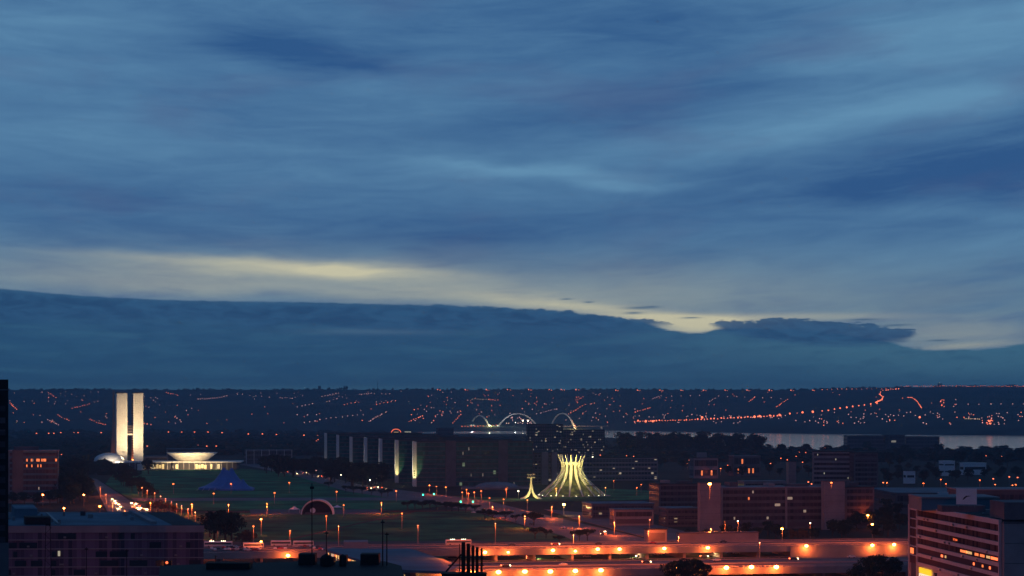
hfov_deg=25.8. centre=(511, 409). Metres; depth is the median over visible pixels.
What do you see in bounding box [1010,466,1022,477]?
tree
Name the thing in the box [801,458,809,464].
tree
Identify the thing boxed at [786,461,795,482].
lift tower
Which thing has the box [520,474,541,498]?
bell tower
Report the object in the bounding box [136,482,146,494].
tree
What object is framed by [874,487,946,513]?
hall
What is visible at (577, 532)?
tree
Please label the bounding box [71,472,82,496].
tree
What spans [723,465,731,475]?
tree
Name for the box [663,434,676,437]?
tree
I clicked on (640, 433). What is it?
tree
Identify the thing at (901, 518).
tree
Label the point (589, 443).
apartment block
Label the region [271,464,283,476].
tree
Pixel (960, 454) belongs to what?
tree
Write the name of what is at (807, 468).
tree
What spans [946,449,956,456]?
tree
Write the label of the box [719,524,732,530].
tree
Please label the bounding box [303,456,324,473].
tree
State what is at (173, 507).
tree
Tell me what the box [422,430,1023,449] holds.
lake
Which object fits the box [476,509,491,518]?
tree
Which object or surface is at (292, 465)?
tree
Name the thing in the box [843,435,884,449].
office block
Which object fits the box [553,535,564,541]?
tree
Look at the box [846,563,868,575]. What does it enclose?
tree
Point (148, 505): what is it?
tree
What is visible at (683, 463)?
tree
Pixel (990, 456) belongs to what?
tree
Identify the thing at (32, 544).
window
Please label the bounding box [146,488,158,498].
tree
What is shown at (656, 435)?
tree
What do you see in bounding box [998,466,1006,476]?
tree
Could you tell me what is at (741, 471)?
tree
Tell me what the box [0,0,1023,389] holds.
sky
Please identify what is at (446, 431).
office block
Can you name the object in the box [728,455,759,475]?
house
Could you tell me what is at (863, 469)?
striped office
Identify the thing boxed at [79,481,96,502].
tree
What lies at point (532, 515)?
tree
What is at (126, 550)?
antenna mast
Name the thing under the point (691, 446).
tree
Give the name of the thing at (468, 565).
roof fins
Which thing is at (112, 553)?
window
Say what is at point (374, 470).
tree
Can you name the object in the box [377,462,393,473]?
tree
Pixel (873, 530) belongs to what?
tree
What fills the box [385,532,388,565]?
antenna mast
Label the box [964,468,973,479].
tree
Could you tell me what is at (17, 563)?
window
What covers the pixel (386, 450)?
ministry block
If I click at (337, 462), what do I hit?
tree
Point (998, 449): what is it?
tree
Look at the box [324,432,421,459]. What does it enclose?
ministry block
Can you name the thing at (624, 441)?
tree
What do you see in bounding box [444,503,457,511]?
tree
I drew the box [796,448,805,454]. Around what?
tree
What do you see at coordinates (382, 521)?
antenna mast
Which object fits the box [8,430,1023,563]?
ground
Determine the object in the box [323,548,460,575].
bus station
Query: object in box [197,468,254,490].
circus tent
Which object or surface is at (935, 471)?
tree
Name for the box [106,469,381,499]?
lawn
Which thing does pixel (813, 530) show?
tree
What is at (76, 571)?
window
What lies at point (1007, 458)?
tree
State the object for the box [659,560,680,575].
tree
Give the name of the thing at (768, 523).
tree
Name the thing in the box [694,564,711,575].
tree
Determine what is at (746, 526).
tree
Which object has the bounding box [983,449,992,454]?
tree
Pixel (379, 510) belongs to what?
footpath
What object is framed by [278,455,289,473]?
tree
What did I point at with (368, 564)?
dark rooftop
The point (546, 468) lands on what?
office block
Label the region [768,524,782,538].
tree
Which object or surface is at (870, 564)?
tree
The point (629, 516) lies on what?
house
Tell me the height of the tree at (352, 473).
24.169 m
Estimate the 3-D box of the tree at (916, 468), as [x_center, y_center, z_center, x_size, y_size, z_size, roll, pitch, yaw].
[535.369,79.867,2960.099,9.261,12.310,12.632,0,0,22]
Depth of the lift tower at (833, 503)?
1601.66 m
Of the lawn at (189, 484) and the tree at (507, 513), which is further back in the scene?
the lawn at (189, 484)
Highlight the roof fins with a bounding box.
[442,543,486,575]
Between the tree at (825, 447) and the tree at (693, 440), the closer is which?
the tree at (825, 447)
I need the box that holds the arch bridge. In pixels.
[472,413,602,428]
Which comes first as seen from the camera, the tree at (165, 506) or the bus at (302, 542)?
the bus at (302, 542)
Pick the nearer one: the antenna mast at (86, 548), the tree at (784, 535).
the antenna mast at (86, 548)
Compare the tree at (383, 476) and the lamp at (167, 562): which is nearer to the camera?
the lamp at (167, 562)
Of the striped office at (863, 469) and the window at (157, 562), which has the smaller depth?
the window at (157, 562)
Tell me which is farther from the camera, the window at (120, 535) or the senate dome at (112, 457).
the senate dome at (112, 457)
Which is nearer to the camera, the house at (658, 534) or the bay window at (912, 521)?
the bay window at (912, 521)
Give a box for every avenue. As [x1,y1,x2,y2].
[92,478,205,547]
[240,464,643,542]
[545,509,783,541]
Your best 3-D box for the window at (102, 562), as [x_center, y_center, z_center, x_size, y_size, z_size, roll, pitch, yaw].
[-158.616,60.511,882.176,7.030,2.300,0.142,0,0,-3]
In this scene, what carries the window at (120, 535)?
in the purple office at (151, 542)
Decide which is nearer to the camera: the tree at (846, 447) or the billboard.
the billboard
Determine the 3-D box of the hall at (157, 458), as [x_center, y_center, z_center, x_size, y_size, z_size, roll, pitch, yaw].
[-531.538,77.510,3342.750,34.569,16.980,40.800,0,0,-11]
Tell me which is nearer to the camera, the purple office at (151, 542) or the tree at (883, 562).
the purple office at (151, 542)
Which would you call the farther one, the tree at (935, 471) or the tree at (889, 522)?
the tree at (935, 471)
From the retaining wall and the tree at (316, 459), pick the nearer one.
the retaining wall
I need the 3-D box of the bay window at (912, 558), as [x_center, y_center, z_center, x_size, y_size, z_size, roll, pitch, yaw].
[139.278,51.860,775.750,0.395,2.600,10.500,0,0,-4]
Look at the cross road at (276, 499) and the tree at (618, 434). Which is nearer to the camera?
the cross road at (276, 499)
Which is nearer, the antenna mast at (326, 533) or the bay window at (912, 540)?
the antenna mast at (326, 533)
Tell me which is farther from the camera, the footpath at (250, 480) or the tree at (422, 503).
the footpath at (250, 480)
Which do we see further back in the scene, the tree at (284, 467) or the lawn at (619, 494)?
the tree at (284, 467)
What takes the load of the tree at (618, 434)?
on the ground at (672, 471)
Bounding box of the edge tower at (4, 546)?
[0,379,8,575]
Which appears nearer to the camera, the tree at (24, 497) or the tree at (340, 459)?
the tree at (24, 497)
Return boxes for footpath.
[160,476,318,483]
[205,510,469,512]
[286,512,413,539]
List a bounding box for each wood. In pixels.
[8,383,1015,389]
[8,428,1023,474]
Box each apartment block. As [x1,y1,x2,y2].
[526,424,562,451]
[563,430,604,456]
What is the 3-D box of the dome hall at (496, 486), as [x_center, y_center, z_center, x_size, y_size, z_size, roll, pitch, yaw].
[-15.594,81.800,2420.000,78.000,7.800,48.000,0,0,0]
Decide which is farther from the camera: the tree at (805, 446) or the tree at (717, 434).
the tree at (717, 434)
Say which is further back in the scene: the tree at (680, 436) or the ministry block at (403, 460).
the tree at (680, 436)
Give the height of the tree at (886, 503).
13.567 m
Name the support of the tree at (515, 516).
on the ground at (672, 471)
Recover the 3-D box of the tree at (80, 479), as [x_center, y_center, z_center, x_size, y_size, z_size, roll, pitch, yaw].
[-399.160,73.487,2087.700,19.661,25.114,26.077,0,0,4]
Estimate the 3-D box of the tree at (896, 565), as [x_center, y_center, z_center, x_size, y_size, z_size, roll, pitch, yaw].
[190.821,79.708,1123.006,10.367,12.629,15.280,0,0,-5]
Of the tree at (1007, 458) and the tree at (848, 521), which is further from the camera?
the tree at (1007, 458)
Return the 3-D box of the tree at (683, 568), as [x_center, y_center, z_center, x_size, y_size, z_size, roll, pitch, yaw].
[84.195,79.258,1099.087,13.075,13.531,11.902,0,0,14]
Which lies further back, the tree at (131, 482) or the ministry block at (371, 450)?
the ministry block at (371, 450)
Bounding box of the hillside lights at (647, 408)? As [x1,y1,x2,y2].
[12,385,1022,425]
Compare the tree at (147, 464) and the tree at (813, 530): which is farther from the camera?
the tree at (147, 464)
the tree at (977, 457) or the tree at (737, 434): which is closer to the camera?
the tree at (977, 457)
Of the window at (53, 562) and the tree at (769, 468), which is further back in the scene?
the tree at (769, 468)
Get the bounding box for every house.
[582,501,654,517]
[609,508,653,525]
[643,528,667,541]
[676,531,758,541]
[689,452,717,477]
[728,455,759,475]
[903,470,915,483]
[939,461,954,475]
[960,462,985,474]
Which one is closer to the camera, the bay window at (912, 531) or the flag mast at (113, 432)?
the bay window at (912, 531)
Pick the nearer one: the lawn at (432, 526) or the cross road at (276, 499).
the lawn at (432, 526)
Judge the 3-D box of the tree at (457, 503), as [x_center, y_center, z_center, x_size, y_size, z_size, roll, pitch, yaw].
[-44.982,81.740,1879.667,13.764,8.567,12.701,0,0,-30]
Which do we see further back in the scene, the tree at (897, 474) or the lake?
the lake
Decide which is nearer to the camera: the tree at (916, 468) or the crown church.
the crown church
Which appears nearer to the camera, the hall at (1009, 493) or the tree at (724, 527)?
the tree at (724, 527)
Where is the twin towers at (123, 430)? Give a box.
[115,392,142,460]
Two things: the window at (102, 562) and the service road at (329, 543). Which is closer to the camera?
the window at (102, 562)
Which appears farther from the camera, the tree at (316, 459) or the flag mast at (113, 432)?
the flag mast at (113, 432)
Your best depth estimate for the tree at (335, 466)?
2635.53 m
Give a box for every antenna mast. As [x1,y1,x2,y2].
[44,524,51,575]
[85,547,87,575]
[125,549,128,575]
[310,484,313,565]
[324,531,327,565]
[381,520,384,565]
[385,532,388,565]
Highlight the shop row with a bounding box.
[328,547,415,575]
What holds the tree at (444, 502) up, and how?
on the ground at (672, 471)
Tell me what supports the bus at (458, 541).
on the viaduct at (644, 549)
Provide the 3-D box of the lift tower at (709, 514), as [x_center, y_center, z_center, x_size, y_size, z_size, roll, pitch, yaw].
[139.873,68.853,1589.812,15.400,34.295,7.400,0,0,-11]
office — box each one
[8,446,58,503]
[8,504,203,575]
[812,450,853,485]
[849,452,878,487]
[908,492,1023,575]
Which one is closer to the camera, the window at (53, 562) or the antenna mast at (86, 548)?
the antenna mast at (86, 548)
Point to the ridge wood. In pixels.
(346, 387)
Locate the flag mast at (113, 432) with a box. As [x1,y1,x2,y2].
[111,390,114,452]
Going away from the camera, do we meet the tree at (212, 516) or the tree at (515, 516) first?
the tree at (212, 516)
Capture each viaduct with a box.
[204,538,907,561]
[416,555,907,575]
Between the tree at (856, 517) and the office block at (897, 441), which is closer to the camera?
the tree at (856, 517)
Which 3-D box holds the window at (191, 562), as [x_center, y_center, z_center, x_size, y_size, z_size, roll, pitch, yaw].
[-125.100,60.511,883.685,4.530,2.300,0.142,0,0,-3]
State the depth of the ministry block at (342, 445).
3076.97 m
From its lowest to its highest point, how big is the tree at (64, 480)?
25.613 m
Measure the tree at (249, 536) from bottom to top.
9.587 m
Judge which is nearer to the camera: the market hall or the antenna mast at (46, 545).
the antenna mast at (46, 545)
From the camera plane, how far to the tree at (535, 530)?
1481.29 m
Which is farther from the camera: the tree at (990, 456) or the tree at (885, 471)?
the tree at (990, 456)
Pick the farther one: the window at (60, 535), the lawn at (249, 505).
the lawn at (249, 505)
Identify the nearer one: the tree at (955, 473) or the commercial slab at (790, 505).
the commercial slab at (790, 505)
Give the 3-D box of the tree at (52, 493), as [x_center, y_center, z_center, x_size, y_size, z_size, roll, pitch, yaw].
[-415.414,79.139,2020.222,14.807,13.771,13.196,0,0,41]
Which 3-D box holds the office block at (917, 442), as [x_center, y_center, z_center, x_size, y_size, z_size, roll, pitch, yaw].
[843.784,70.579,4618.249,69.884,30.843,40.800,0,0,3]
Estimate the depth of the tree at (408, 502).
1903.43 m
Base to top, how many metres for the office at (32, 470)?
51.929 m
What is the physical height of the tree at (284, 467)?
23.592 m
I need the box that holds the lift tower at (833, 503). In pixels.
[821,480,844,529]
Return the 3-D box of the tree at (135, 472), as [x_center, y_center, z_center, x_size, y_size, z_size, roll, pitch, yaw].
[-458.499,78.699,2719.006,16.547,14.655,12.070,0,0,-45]
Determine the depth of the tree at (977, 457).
3359.44 m
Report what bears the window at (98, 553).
in the purple office at (151, 542)
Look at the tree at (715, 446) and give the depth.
4225.90 m
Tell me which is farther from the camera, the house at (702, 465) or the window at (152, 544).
the house at (702, 465)
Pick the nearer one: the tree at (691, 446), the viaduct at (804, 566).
the viaduct at (804, 566)
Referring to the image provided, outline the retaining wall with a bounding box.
[790,545,907,557]
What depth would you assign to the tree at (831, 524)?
1523.12 m
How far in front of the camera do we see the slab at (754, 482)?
1984.99 m
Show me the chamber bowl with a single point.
(191, 456)
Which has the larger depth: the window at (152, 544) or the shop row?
the shop row
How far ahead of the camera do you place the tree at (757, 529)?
1473.26 m
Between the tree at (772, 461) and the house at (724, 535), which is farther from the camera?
the tree at (772, 461)
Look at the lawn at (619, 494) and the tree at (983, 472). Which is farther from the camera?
the tree at (983, 472)
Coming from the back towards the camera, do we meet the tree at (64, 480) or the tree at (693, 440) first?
the tree at (693, 440)
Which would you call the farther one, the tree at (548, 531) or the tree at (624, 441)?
the tree at (624, 441)
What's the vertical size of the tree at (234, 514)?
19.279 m
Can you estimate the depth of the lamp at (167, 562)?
500.00 m
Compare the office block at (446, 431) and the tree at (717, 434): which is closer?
the tree at (717, 434)
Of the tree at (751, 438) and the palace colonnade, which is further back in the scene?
the tree at (751, 438)
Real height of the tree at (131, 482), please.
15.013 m
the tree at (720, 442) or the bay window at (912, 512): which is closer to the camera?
the bay window at (912, 512)
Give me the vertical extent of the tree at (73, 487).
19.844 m
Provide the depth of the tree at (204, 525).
1501.81 m
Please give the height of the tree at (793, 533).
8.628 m
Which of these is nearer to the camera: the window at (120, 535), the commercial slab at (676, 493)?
the window at (120, 535)
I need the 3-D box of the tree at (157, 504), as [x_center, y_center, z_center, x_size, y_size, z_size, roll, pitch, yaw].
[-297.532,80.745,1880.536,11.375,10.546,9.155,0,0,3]
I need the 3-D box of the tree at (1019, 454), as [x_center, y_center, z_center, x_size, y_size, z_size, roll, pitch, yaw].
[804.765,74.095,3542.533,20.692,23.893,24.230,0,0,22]
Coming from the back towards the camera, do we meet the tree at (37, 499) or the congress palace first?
the congress palace
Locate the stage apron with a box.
[250,509,383,514]
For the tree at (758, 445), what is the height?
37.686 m
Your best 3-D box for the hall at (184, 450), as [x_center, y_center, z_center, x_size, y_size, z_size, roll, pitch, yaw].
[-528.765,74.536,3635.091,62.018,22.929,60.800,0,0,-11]
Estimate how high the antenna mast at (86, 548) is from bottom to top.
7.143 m
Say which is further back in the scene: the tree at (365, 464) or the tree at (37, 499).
the tree at (365, 464)
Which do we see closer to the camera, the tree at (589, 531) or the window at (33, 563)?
the window at (33, 563)
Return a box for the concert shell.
[301,499,334,514]
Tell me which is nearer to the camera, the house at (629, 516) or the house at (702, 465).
the house at (629, 516)
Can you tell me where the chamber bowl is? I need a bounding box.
[166,452,217,460]
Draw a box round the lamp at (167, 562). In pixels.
[164,560,171,565]
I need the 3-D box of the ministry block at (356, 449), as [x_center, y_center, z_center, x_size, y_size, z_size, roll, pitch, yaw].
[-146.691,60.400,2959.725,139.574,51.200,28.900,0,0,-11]
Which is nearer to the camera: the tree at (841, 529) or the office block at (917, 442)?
the tree at (841, 529)
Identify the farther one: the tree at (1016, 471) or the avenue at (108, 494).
the tree at (1016, 471)
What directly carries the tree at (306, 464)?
on the ground at (672, 471)
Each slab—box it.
[649,480,697,514]
[658,506,697,526]
[721,482,820,528]
[737,480,786,485]
[845,482,874,527]
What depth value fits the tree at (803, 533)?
1460.45 m
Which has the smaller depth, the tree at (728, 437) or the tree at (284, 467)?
the tree at (284, 467)
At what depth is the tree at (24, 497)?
2005.29 m
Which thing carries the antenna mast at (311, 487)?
on the dark rooftop
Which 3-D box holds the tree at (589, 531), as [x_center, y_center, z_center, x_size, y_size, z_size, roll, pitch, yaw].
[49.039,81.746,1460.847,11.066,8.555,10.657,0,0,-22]
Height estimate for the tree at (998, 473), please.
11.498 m
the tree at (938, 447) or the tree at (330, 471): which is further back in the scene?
the tree at (938, 447)
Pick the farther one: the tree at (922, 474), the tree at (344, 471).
the tree at (922, 474)
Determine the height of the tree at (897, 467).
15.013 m
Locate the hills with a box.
[8,386,1023,435]
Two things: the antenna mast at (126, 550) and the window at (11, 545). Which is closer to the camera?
the antenna mast at (126, 550)
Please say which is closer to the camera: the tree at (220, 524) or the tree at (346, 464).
the tree at (220, 524)
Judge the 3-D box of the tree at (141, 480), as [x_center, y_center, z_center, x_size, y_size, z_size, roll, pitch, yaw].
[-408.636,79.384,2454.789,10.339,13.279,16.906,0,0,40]
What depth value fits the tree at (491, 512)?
1739.02 m
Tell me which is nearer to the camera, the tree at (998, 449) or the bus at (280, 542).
the bus at (280, 542)
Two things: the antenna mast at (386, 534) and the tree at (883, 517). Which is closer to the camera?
the antenna mast at (386, 534)
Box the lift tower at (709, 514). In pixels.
[697,482,720,530]
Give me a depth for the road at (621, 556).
1296.45 m
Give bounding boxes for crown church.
[537,454,610,496]
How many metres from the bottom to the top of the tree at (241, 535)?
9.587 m
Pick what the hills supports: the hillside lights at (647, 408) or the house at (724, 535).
the hillside lights at (647, 408)
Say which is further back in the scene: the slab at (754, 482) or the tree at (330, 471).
the tree at (330, 471)
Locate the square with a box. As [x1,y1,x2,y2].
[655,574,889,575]
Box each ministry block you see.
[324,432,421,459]
[336,434,441,457]
[349,436,454,464]
[364,437,473,463]
[379,438,492,479]
[395,439,511,482]
[412,441,533,486]
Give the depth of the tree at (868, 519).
1623.79 m
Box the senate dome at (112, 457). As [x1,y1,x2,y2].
[94,453,123,460]
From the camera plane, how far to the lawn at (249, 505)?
1999.19 m
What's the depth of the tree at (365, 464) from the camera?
2604.28 m
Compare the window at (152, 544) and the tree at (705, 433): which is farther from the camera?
the tree at (705, 433)
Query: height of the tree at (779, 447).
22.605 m
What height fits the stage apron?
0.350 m
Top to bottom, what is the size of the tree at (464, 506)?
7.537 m
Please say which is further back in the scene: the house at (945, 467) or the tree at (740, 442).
the tree at (740, 442)
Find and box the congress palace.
[112,460,243,469]
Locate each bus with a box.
[204,541,231,545]
[243,542,263,547]
[271,540,290,545]
[293,541,310,546]
[445,539,470,544]
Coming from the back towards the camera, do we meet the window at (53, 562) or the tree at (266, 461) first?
the tree at (266, 461)
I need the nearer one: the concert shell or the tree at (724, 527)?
the tree at (724, 527)
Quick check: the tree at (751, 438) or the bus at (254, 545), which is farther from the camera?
the tree at (751, 438)
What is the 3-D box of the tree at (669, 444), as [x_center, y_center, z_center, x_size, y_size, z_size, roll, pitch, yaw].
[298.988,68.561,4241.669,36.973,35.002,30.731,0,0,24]
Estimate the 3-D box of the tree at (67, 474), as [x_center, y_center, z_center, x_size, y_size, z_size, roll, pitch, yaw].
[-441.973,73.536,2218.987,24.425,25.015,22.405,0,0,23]
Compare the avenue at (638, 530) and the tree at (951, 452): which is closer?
the avenue at (638, 530)
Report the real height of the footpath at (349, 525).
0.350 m
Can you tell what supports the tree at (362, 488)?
on the ground at (672, 471)
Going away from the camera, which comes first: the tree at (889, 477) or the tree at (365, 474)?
the tree at (365, 474)
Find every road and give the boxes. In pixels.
[132,497,460,501]
[205,539,881,547]
[434,552,904,574]
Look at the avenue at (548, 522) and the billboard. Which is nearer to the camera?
the billboard
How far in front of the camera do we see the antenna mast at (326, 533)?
446.92 m
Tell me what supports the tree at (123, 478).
on the ground at (672, 471)
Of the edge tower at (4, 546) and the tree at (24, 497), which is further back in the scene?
the tree at (24, 497)
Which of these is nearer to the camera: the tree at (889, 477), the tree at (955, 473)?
the tree at (889, 477)
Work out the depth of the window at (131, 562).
882.64 m
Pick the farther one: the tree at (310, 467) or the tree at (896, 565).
the tree at (310, 467)
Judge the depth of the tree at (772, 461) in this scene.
3214.14 m
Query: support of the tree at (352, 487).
on the ground at (672, 471)
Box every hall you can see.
[144,456,167,460]
[166,448,205,459]
[344,540,367,547]
[461,482,533,489]
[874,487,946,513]
[946,487,1023,499]
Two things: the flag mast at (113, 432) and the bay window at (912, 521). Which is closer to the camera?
the bay window at (912, 521)
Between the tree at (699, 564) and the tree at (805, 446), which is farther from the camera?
the tree at (805, 446)
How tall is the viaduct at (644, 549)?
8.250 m
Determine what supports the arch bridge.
on the ground at (672, 471)
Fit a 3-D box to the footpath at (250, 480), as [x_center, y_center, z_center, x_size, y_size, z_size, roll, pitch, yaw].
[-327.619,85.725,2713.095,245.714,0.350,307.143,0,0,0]
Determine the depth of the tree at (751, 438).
4356.98 m
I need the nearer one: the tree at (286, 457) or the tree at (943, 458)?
the tree at (286, 457)
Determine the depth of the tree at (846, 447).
4321.46 m
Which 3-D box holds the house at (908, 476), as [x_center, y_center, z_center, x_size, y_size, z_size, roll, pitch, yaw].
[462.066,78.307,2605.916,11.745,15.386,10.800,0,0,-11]
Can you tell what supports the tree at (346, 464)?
on the ground at (672, 471)
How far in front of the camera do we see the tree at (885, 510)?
1665.71 m
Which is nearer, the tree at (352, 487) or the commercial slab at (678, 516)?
the commercial slab at (678, 516)
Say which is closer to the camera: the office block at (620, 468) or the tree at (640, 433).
the office block at (620, 468)
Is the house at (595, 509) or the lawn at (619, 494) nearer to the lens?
the house at (595, 509)
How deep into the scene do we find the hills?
10393.76 m
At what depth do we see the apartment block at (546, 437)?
3805.73 m
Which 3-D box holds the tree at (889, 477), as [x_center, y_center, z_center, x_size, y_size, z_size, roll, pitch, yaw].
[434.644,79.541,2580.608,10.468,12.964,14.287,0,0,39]
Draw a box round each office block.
[436,428,453,434]
[533,452,578,484]
[579,457,657,480]
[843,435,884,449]
[885,435,904,449]
[905,436,939,449]
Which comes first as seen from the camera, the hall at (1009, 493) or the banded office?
the banded office
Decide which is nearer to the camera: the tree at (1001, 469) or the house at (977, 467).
the tree at (1001, 469)
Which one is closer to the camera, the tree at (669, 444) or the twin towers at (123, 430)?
the twin towers at (123, 430)
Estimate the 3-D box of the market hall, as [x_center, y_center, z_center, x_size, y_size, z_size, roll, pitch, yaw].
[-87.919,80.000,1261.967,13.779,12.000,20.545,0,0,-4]
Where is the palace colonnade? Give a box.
[245,450,291,463]
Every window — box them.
[9,543,16,547]
[15,561,25,565]
[19,542,36,547]
[31,561,41,565]
[51,560,55,565]
[58,533,75,538]
[74,569,84,574]
[96,551,106,556]
[100,560,117,565]
[110,551,127,556]
[118,533,122,538]
[129,560,146,565]
[150,542,160,547]
[155,560,163,565]
[189,560,200,564]
[910,510,915,517]
[910,519,915,526]
[910,528,915,535]
[910,537,915,544]
[910,555,915,563]
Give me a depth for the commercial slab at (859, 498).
1627.11 m
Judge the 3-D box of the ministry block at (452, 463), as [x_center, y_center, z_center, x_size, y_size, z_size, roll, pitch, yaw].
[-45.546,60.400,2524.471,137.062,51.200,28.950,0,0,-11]
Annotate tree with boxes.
[18,492,29,503]
[29,493,44,505]
[44,490,56,504]
[52,475,73,502]
[59,472,70,476]
[60,482,81,503]
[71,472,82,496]
[74,475,93,501]
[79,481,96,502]
[117,473,129,485]
[125,477,139,490]
[128,468,141,475]
[135,476,144,482]
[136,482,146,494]
[141,459,155,473]
[145,500,152,510]
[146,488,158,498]
[152,500,163,511]
[159,502,169,511]
[169,504,178,511]
[197,516,210,536]
[200,510,230,540]
[205,512,244,540]
[227,512,247,539]
[233,530,248,543]
[243,530,257,541]
[258,456,274,472]
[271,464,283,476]
[277,459,288,476]
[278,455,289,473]
[284,459,299,476]
[300,460,314,474]
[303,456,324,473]
[304,463,320,476]
[323,466,337,481]
[329,462,340,481]
[333,460,345,478]
[334,457,345,475]
[338,462,355,482]
[340,465,357,485]
[346,466,363,485]
[346,486,356,493]
[355,487,366,493]
[357,462,370,483]
[358,468,369,485]
[364,464,379,485]
[367,463,384,483]
[374,470,389,485]
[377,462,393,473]
[381,488,392,495]
[401,501,412,509]
[416,501,427,509]
[438,501,451,505]
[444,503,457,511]
[450,502,466,511]
[459,504,471,512]
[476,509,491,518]
[486,510,498,519]
[498,511,513,520]
[510,514,520,521]
[521,512,543,525]
[526,526,545,538]
[541,529,552,534]
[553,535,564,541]
[569,530,587,540]
[579,529,595,540]
[613,432,632,438]
[617,434,634,453]
[635,431,646,436]
[644,432,661,442]
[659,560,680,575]
[662,437,679,451]
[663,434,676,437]
[671,434,685,448]
[671,558,696,575]
[678,460,688,466]
[685,436,695,449]
[686,558,703,575]
[689,434,713,450]
[690,434,701,448]
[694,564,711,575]
[696,431,711,435]
[708,437,719,450]
[713,433,723,441]
[713,436,726,450]
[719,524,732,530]
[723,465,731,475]
[724,435,735,445]
[728,435,751,453]
[732,433,744,439]
[737,466,747,474]
[740,522,752,530]
[749,434,766,446]
[751,436,766,451]
[752,527,762,535]
[761,520,774,535]
[765,464,773,474]
[768,459,776,464]
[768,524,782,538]
[775,444,785,450]
[780,532,788,540]
[788,528,799,540]
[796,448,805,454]
[798,528,809,538]
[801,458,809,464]
[802,444,809,449]
[803,465,811,475]
[808,528,818,537]
[823,445,831,449]
[826,519,836,535]
[834,521,850,538]
[838,519,853,535]
[841,445,850,449]
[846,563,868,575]
[847,511,864,530]
[857,557,881,575]
[862,511,877,525]
[867,525,882,539]
[867,554,895,575]
[874,513,892,530]
[876,506,894,516]
[878,498,893,507]
[880,468,889,475]
[880,518,897,536]
[883,473,894,483]
[884,556,902,575]
[893,471,901,480]
[893,513,907,529]
[894,465,902,471]
[913,466,920,474]
[918,471,927,482]
[931,467,942,479]
[932,443,944,452]
[937,456,946,460]
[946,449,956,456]
[949,470,961,480]
[953,451,966,462]
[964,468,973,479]
[972,452,985,461]
[980,469,988,478]
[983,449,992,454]
[986,454,995,462]
[993,470,1004,479]
[994,447,1003,453]
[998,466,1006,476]
[1000,453,1014,466]
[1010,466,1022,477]
[1014,449,1023,463]
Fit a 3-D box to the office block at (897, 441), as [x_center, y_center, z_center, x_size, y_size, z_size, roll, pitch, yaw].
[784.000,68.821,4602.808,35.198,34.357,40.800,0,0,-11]
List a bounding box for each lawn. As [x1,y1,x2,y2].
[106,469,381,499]
[133,500,439,510]
[175,511,570,541]
[453,489,648,501]
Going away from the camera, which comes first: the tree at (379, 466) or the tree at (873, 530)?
the tree at (873, 530)
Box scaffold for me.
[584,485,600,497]
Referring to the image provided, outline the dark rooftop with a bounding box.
[159,553,403,575]
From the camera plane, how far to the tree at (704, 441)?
4160.56 m
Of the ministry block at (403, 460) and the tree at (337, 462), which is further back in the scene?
the tree at (337, 462)
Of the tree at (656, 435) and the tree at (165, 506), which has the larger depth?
the tree at (656, 435)
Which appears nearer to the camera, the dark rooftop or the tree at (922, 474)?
the dark rooftop
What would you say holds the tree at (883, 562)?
on the ground at (672, 471)
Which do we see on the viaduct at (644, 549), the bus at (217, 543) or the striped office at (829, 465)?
the bus at (217, 543)
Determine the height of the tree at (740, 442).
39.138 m
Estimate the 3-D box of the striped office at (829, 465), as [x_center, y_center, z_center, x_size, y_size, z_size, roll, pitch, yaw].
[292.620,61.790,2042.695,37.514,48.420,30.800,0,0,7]
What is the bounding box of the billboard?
[956,488,976,507]
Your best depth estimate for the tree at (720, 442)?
4264.43 m

